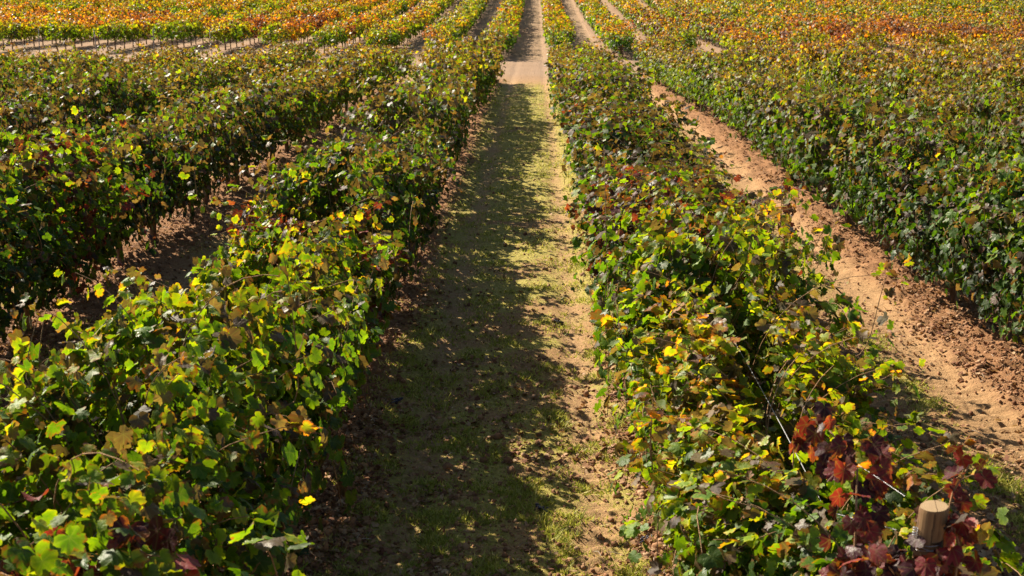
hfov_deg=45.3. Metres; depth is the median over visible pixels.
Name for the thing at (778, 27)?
grapevine
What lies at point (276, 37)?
grapevine
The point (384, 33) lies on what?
grapevine
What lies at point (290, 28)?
grapevine
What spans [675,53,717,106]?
grapevine
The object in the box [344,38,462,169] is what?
grapevine
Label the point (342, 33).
grapevine
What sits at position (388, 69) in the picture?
grapevine
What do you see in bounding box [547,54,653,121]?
grapevine
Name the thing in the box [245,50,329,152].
grapevine
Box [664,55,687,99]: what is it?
grapevine
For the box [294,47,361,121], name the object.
grapevine
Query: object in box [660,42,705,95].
grapevine
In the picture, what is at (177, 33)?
grapevine
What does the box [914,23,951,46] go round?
grapevine
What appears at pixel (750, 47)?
grapevine
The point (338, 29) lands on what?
grapevine
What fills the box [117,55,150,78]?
grapevine
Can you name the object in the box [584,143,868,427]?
grapevine
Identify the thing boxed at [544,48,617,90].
grapevine
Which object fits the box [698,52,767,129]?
grapevine
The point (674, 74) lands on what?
grapevine
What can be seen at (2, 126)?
grapevine
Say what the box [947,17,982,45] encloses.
grapevine
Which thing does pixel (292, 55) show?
grapevine
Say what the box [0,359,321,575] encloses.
grapevine
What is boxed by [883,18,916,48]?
grapevine
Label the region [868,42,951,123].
grapevine
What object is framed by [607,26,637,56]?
grapevine
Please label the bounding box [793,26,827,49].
grapevine
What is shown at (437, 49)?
grapevine
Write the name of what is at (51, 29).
grapevine
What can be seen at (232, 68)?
grapevine
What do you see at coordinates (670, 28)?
grapevine
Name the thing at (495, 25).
grapevine
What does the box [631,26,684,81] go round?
grapevine
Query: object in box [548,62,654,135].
grapevine
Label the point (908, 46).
grapevine
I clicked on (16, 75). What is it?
grapevine
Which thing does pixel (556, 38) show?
grapevine
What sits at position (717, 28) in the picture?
grapevine
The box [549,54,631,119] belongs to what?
grapevine
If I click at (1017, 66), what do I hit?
grapevine
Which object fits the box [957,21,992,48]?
grapevine
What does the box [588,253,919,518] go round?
grapevine
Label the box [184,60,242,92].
grapevine
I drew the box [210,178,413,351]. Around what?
grapevine
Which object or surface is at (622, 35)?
grapevine
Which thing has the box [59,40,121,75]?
grapevine
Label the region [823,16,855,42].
grapevine
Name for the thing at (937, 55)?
grapevine
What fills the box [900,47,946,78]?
grapevine
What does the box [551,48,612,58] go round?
grapevine
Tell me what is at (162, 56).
grapevine
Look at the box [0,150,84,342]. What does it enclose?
grapevine
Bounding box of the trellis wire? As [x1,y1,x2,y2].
[628,148,896,530]
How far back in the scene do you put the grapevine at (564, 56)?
30.20 m
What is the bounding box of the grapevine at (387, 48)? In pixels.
[347,29,397,94]
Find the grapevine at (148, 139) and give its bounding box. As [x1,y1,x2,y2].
[24,78,200,265]
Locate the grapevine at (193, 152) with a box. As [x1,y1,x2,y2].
[60,96,218,243]
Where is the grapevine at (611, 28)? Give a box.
[600,19,629,50]
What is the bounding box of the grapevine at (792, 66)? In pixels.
[786,39,839,96]
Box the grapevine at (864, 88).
[839,49,923,106]
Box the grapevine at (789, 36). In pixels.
[785,30,809,49]
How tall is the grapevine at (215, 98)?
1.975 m
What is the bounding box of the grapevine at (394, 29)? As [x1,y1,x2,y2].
[379,22,399,45]
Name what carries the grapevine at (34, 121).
on the ground at (526, 58)
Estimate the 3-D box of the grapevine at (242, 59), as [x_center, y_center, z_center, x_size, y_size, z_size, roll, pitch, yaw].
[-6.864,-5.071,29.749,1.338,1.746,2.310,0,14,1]
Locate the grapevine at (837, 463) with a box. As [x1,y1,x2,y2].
[789,401,997,575]
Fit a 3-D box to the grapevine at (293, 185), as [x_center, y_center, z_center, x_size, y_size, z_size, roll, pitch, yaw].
[-1.479,-0.310,10.415,1.613,1.882,2.637,0,14,2]
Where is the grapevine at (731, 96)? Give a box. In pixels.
[717,58,799,145]
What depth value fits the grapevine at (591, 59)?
29.27 m
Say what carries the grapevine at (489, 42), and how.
on the ground at (526, 58)
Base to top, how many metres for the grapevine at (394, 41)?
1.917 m
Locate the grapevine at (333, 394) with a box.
[84,245,381,493]
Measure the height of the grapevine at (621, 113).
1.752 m
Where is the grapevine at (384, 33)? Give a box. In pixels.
[361,24,393,46]
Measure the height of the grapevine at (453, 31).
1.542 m
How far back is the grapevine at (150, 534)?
3.78 m
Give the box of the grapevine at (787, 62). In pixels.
[765,44,831,78]
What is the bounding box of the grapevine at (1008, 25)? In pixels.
[994,15,1023,37]
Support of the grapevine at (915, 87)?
on the ground at (526, 58)
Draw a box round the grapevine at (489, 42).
[428,23,507,103]
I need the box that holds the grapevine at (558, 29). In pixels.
[546,23,572,33]
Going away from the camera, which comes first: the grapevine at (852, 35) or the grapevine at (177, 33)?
the grapevine at (852, 35)
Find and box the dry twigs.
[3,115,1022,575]
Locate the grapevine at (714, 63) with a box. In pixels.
[683,40,767,122]
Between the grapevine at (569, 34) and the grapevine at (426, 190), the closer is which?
the grapevine at (426, 190)
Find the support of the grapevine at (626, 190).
on the ground at (526, 58)
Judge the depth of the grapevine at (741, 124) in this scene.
21.83 m
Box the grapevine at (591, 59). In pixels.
[549,51,603,84]
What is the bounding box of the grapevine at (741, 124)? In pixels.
[727,50,814,144]
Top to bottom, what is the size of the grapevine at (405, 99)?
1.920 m
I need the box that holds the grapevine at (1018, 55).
[993,48,1023,62]
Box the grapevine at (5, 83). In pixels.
[0,63,23,100]
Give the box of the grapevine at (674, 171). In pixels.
[581,149,739,251]
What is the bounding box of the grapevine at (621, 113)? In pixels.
[566,73,660,144]
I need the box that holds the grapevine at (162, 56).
[127,42,188,68]
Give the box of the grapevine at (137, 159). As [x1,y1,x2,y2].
[0,108,158,296]
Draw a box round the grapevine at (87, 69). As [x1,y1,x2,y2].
[23,50,102,82]
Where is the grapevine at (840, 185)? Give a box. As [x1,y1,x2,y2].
[816,106,984,245]
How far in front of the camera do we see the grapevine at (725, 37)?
60.25 m
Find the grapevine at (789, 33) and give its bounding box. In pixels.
[776,23,814,45]
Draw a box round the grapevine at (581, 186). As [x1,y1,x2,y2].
[572,150,730,238]
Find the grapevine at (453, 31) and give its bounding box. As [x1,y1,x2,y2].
[433,23,460,37]
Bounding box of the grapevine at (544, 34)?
[543,25,575,43]
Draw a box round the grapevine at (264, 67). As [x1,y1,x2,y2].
[211,46,274,83]
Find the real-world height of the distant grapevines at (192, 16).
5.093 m
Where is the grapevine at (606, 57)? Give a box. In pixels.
[554,47,630,73]
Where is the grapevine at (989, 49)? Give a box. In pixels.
[957,44,1008,57]
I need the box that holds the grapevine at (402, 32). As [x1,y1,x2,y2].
[373,20,407,47]
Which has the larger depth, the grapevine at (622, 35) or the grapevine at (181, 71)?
the grapevine at (622, 35)
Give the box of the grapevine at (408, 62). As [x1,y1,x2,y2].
[391,45,416,84]
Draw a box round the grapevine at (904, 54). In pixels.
[884,39,930,74]
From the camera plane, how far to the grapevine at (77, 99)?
18.39 m
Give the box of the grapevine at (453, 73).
[409,49,480,127]
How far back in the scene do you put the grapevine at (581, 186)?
13.20 m
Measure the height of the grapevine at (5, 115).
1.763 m
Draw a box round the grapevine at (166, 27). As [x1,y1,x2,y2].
[144,16,177,49]
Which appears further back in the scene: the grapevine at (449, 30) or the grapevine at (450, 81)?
the grapevine at (449, 30)
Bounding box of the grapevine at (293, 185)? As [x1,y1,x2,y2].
[226,134,436,320]
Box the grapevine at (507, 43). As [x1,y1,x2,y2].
[481,24,512,51]
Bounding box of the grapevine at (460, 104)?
[403,71,474,152]
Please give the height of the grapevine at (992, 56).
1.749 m
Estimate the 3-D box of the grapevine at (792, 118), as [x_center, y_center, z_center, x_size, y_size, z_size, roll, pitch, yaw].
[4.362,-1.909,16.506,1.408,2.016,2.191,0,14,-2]
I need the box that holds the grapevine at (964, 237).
[906,134,1023,340]
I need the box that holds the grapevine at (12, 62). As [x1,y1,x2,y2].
[0,53,81,85]
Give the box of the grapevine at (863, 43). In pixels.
[847,40,882,52]
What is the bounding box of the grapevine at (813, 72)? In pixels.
[800,38,891,96]
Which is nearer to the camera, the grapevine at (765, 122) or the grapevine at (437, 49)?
the grapevine at (765, 122)
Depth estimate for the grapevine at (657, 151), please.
14.10 m
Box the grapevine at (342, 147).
[264,118,436,278]
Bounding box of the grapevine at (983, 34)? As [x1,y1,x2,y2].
[972,20,1007,50]
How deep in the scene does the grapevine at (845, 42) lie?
39.31 m
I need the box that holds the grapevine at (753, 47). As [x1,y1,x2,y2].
[740,29,790,66]
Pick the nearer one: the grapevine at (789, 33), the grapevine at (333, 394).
the grapevine at (333, 394)
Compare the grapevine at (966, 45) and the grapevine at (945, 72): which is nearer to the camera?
the grapevine at (945, 72)
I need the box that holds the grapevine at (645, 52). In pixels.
[635,37,680,84]
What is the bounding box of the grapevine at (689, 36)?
[673,22,698,51]
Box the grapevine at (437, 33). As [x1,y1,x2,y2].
[425,24,452,46]
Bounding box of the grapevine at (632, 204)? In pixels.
[595,166,802,340]
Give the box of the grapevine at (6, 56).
[0,39,32,70]
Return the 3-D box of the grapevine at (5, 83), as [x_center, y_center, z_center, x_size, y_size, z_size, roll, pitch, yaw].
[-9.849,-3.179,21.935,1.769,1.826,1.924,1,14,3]
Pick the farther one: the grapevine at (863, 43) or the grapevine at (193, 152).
the grapevine at (863, 43)
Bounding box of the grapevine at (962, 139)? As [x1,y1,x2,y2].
[842,109,1023,273]
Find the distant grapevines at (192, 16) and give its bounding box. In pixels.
[0,0,1023,48]
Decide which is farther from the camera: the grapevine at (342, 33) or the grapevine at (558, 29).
the grapevine at (342, 33)
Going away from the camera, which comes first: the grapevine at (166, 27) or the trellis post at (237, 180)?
the trellis post at (237, 180)
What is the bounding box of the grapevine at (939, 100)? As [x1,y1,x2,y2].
[903,70,1004,147]
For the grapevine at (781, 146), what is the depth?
18.06 m
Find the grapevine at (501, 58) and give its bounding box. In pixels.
[462,30,506,79]
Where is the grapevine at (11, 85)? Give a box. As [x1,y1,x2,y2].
[0,63,43,100]
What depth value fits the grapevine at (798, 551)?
4.81 m
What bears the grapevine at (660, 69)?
on the ground at (526, 58)
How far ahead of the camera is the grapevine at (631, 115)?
16.89 m
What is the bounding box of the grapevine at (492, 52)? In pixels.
[460,31,500,88]
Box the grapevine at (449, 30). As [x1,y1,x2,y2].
[424,19,459,43]
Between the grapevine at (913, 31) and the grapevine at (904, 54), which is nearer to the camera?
the grapevine at (904, 54)
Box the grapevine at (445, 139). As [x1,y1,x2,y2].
[341,104,461,200]
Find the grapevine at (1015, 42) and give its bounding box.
[992,36,1023,51]
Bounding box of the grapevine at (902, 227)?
[866,113,1022,303]
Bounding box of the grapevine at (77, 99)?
[0,78,104,155]
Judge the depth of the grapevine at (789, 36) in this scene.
58.67 m
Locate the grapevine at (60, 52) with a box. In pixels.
[41,46,91,58]
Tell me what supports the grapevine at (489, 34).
on the ground at (526, 58)
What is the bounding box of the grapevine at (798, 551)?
[663,418,1023,575]
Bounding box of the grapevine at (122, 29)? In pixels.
[101,17,126,49]
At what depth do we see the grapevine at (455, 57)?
25.30 m
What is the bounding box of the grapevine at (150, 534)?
[0,489,201,575]
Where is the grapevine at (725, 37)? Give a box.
[720,28,745,47]
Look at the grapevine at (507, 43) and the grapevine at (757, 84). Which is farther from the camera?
the grapevine at (507, 43)
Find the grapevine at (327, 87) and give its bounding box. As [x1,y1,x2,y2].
[248,51,339,141]
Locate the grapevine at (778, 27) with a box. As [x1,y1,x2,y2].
[769,22,793,42]
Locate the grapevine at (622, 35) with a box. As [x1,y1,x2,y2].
[603,26,636,56]
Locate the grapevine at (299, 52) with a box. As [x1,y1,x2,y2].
[262,40,313,68]
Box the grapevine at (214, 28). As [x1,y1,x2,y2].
[203,17,234,47]
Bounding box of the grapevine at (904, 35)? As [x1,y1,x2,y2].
[897,24,932,46]
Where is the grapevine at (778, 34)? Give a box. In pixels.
[769,24,800,44]
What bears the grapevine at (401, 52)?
on the ground at (526, 58)
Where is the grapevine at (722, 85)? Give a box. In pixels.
[702,65,775,137]
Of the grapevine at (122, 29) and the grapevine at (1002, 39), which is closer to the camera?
the grapevine at (1002, 39)
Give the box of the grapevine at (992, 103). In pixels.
[950,82,1023,159]
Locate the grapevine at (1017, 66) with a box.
[982,44,1023,100]
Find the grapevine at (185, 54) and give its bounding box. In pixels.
[132,47,195,65]
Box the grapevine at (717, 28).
[713,22,741,48]
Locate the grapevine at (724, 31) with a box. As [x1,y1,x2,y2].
[714,19,747,49]
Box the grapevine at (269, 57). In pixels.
[232,48,286,83]
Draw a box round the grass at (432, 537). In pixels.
[0,81,1023,575]
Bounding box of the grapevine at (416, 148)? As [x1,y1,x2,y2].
[331,104,444,214]
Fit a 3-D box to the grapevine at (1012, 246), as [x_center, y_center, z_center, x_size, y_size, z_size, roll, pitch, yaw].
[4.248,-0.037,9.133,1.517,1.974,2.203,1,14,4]
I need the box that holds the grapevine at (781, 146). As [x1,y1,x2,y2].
[761,59,859,190]
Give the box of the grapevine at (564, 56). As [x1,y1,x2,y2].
[552,52,620,84]
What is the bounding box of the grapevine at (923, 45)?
[909,33,958,52]
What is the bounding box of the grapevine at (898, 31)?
[888,17,920,48]
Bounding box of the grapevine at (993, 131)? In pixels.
[979,112,1023,163]
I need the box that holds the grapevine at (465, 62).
[411,48,488,121]
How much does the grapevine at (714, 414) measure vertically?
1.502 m
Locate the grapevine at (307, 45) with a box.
[268,39,320,69]
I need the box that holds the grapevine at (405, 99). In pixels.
[376,72,475,169]
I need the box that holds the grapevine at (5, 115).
[0,90,49,175]
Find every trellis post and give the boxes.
[15,217,32,330]
[233,155,239,184]
[882,213,889,249]
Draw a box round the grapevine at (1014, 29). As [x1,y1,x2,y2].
[999,19,1023,39]
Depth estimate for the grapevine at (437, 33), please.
57.45 m
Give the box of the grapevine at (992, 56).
[978,40,1021,63]
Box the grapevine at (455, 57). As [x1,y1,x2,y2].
[420,36,492,110]
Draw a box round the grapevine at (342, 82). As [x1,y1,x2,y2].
[277,65,354,128]
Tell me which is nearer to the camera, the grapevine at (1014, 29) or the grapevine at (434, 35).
the grapevine at (434, 35)
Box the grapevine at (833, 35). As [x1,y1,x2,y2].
[828,22,856,41]
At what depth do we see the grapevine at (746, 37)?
56.20 m
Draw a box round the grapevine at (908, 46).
[892,36,938,54]
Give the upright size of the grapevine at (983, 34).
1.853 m
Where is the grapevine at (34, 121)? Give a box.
[0,62,65,156]
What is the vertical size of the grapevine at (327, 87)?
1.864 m
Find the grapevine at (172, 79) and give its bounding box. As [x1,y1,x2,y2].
[109,56,194,123]
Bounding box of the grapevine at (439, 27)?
[424,17,456,51]
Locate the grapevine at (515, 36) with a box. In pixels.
[486,29,517,54]
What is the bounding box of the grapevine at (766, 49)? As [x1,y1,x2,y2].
[754,34,805,76]
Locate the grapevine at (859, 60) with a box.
[826,38,918,103]
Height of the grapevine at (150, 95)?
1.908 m
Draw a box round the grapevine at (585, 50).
[550,37,607,69]
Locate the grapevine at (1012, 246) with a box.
[965,159,1023,343]
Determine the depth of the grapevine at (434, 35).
56.34 m
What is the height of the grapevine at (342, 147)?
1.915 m
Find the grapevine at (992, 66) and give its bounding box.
[969,39,1023,98]
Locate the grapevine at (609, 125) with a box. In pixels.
[559,82,716,202]
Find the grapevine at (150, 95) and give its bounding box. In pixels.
[88,52,173,135]
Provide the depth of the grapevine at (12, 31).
63.31 m
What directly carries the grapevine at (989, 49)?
on the ground at (526, 58)
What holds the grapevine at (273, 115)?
on the ground at (526, 58)
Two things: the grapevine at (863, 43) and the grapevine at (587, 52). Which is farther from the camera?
the grapevine at (863, 43)
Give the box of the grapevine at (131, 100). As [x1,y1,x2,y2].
[51,52,147,137]
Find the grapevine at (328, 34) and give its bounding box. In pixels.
[311,24,338,53]
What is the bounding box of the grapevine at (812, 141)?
[773,84,960,224]
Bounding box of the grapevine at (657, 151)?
[575,112,715,209]
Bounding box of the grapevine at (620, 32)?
[606,19,635,52]
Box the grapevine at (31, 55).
[10,44,59,63]
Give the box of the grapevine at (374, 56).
[327,36,395,102]
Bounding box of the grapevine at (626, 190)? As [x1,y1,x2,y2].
[564,163,791,310]
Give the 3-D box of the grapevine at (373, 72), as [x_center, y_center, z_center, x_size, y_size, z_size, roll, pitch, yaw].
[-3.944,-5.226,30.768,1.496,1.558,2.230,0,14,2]
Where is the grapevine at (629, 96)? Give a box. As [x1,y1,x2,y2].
[559,78,647,142]
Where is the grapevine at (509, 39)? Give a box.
[484,23,514,51]
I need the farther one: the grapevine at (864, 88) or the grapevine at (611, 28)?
the grapevine at (611, 28)
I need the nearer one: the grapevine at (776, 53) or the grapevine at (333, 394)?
the grapevine at (333, 394)
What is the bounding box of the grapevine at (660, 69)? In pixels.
[654,43,693,92]
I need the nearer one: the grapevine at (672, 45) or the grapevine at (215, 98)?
the grapevine at (215, 98)
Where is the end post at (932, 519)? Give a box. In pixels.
[912,500,948,575]
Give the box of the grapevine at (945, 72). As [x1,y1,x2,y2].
[922,47,996,95]
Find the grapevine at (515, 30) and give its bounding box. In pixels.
[492,19,520,52]
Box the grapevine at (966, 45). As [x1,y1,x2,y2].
[942,38,979,54]
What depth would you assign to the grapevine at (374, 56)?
31.60 m
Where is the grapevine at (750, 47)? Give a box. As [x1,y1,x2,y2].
[738,37,783,56]
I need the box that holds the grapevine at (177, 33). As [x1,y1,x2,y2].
[154,19,186,44]
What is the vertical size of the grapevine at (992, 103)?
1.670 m
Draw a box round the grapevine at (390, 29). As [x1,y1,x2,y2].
[378,24,399,46]
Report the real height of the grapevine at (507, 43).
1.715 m
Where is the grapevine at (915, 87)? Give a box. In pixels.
[884,59,970,132]
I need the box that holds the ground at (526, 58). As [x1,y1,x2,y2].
[0,0,1023,575]
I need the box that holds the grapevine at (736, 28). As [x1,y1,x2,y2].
[727,21,749,45]
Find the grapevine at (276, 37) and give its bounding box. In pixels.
[257,23,286,51]
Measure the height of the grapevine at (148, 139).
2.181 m
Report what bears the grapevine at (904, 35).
on the ground at (526, 58)
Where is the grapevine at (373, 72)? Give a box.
[343,47,382,106]
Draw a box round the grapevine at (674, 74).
[662,49,693,101]
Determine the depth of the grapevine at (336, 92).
24.43 m
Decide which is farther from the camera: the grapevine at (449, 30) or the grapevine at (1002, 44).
the grapevine at (449, 30)
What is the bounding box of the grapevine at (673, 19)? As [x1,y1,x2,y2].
[656,17,682,41]
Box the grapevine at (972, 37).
[967,24,991,47]
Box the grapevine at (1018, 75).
[1008,72,1023,114]
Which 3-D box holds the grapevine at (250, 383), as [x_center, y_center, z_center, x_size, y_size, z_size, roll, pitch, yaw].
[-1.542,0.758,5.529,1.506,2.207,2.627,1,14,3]
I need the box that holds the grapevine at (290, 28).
[267,16,295,40]
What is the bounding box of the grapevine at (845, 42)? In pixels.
[825,37,860,46]
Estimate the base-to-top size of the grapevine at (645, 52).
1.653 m
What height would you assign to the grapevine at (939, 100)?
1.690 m
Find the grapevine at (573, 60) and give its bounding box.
[555,50,620,109]
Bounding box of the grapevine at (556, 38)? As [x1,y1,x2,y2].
[547,28,573,49]
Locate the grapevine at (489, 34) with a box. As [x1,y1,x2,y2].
[460,21,499,47]
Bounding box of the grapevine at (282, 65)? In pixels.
[240,43,298,76]
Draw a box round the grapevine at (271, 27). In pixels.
[261,14,287,49]
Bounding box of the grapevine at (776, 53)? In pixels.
[767,42,799,78]
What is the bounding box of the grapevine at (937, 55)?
[907,38,984,84]
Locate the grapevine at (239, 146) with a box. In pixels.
[124,75,267,204]
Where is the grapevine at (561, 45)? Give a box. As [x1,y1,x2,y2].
[555,43,649,122]
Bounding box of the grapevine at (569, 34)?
[547,23,574,47]
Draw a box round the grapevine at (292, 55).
[247,42,300,73]
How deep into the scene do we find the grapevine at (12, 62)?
25.22 m
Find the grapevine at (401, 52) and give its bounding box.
[361,43,407,88]
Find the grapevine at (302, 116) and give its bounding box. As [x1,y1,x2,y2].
[216,58,320,164]
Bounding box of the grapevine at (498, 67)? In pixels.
[490,45,502,91]
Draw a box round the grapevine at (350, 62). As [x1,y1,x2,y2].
[307,51,373,112]
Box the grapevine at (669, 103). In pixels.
[563,93,688,185]
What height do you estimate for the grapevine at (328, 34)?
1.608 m
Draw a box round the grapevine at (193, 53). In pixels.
[142,37,211,66]
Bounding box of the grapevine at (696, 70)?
[679,43,756,117]
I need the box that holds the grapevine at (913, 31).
[905,23,935,47]
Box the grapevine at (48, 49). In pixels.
[1,46,52,69]
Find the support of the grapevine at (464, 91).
on the ground at (526, 58)
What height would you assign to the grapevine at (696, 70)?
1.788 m
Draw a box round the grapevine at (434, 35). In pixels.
[422,26,450,52]
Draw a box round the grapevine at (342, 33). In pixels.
[330,22,351,48]
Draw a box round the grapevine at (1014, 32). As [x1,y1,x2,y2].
[1013,27,1023,46]
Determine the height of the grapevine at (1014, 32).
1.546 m
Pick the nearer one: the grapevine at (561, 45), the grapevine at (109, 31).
the grapevine at (561, 45)
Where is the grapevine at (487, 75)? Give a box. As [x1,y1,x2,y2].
[437,43,496,97]
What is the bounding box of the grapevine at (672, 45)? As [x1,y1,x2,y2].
[649,39,689,86]
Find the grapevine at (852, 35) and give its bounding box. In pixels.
[843,26,879,49]
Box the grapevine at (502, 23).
[493,17,516,49]
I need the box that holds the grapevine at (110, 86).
[22,60,148,141]
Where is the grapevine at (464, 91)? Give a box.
[389,61,473,154]
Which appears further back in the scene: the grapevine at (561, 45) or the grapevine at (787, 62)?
the grapevine at (787, 62)
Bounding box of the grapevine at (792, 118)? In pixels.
[776,68,903,208]
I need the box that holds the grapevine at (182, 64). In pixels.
[145,44,222,96]
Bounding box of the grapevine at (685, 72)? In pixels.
[674,50,720,111]
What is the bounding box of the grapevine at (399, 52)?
[372,42,413,80]
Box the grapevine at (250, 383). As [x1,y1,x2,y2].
[0,238,362,575]
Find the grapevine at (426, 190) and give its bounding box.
[327,121,462,260]
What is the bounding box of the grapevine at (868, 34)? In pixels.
[851,17,890,50]
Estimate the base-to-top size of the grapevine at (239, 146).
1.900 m
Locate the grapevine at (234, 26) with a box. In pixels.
[210,15,240,49]
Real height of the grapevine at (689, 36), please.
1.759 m
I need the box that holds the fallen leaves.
[0,82,1023,575]
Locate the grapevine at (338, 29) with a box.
[320,18,348,49]
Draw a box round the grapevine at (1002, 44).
[989,40,1022,51]
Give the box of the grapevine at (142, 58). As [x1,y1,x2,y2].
[106,46,167,74]
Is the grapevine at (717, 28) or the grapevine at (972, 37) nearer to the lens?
the grapevine at (972, 37)
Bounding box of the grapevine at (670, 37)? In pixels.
[663,26,698,50]
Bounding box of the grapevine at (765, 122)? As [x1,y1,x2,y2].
[742,73,832,177]
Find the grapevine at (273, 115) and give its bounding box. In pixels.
[175,75,303,176]
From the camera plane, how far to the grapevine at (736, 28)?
58.76 m
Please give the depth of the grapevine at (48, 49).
31.14 m
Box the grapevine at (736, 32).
[727,24,761,48]
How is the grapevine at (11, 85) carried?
on the ground at (526, 58)
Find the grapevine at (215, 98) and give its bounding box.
[165,67,291,186]
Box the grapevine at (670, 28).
[664,16,689,43]
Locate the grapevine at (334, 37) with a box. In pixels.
[320,25,341,49]
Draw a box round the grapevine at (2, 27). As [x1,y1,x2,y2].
[0,15,10,38]
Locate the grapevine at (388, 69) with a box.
[338,46,397,96]
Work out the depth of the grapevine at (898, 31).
60.78 m
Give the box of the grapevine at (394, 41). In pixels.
[367,18,401,47]
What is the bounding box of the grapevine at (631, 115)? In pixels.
[560,97,674,173]
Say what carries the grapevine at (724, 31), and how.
on the ground at (526, 58)
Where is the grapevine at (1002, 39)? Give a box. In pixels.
[984,27,1021,50]
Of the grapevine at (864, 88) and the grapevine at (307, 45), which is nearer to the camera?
the grapevine at (864, 88)
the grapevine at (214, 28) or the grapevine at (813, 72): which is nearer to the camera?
the grapevine at (813, 72)
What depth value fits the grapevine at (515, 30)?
61.07 m
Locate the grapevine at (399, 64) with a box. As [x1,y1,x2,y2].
[357,44,406,92]
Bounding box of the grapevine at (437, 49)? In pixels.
[422,33,500,108]
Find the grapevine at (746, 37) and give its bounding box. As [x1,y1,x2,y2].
[729,26,768,48]
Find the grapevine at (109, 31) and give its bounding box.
[91,16,118,49]
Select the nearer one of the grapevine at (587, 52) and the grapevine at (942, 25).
the grapevine at (587, 52)
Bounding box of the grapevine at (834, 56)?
[810,39,897,95]
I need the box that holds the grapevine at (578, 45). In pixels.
[546,36,599,79]
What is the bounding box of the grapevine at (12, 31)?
[0,19,20,50]
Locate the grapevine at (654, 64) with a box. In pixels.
[644,47,682,89]
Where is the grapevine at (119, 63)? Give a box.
[75,47,140,75]
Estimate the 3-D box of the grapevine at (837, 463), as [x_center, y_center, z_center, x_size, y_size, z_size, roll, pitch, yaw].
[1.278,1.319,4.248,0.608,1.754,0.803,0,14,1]
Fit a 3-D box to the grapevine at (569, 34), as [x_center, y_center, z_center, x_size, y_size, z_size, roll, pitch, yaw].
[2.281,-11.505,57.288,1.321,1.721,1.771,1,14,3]
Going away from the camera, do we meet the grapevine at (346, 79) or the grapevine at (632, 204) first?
the grapevine at (632, 204)
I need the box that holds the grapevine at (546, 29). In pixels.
[545,21,574,46]
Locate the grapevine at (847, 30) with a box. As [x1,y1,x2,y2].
[839,17,874,41]
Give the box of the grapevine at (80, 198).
[0,104,173,330]
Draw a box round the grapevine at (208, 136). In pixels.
[110,81,251,222]
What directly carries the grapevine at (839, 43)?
on the ground at (526, 58)
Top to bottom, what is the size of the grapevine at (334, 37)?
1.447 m
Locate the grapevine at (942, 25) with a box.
[936,16,970,41]
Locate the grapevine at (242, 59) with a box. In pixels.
[205,43,261,87]
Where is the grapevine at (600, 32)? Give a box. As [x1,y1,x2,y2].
[599,24,627,42]
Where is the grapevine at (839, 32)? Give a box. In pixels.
[834,21,869,40]
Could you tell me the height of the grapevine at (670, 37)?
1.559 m
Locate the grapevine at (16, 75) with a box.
[0,58,71,88]
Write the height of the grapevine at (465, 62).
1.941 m
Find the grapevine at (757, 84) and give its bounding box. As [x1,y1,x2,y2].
[729,54,828,165]
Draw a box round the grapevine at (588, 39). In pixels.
[546,36,599,73]
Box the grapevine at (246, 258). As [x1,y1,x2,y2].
[115,165,414,422]
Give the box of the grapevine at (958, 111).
[927,74,1022,157]
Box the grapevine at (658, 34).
[653,24,666,46]
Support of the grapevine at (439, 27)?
on the ground at (526, 58)
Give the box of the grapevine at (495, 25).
[437,24,496,83]
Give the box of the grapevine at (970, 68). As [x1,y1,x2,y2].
[946,56,1015,96]
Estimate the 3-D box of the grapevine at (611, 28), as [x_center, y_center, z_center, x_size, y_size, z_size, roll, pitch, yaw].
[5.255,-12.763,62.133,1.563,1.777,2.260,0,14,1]
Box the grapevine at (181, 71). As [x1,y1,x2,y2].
[138,53,214,111]
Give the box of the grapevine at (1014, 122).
[1000,114,1023,153]
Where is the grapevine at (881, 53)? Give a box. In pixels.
[877,47,931,62]
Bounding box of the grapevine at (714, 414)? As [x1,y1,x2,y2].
[607,338,975,575]
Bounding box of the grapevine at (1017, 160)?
[1011,155,1023,278]
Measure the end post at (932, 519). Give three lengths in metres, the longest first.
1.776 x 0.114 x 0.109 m
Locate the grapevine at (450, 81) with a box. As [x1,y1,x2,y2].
[405,61,475,136]
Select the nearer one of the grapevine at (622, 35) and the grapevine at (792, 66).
the grapevine at (792, 66)
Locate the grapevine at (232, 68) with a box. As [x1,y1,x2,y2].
[185,47,253,90]
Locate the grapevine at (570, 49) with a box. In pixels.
[561,47,612,59]
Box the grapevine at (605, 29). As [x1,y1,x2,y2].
[602,20,631,52]
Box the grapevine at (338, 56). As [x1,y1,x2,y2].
[315,35,373,110]
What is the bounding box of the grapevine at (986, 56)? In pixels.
[975,48,1007,59]
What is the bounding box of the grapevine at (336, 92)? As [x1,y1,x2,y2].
[279,53,342,134]
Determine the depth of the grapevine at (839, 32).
60.17 m
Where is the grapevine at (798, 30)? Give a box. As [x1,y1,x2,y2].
[788,21,827,48]
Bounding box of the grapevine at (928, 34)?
[917,23,960,46]
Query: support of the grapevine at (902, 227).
on the ground at (526, 58)
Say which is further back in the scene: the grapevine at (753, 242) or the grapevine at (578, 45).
the grapevine at (578, 45)
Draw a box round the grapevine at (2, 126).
[0,108,18,134]
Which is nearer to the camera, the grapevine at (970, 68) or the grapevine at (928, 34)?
the grapevine at (970, 68)
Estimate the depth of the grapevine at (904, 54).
31.90 m
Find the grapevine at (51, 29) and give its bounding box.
[38,18,74,50]
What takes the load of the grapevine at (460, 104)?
on the ground at (526, 58)
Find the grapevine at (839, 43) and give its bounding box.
[785,32,871,95]

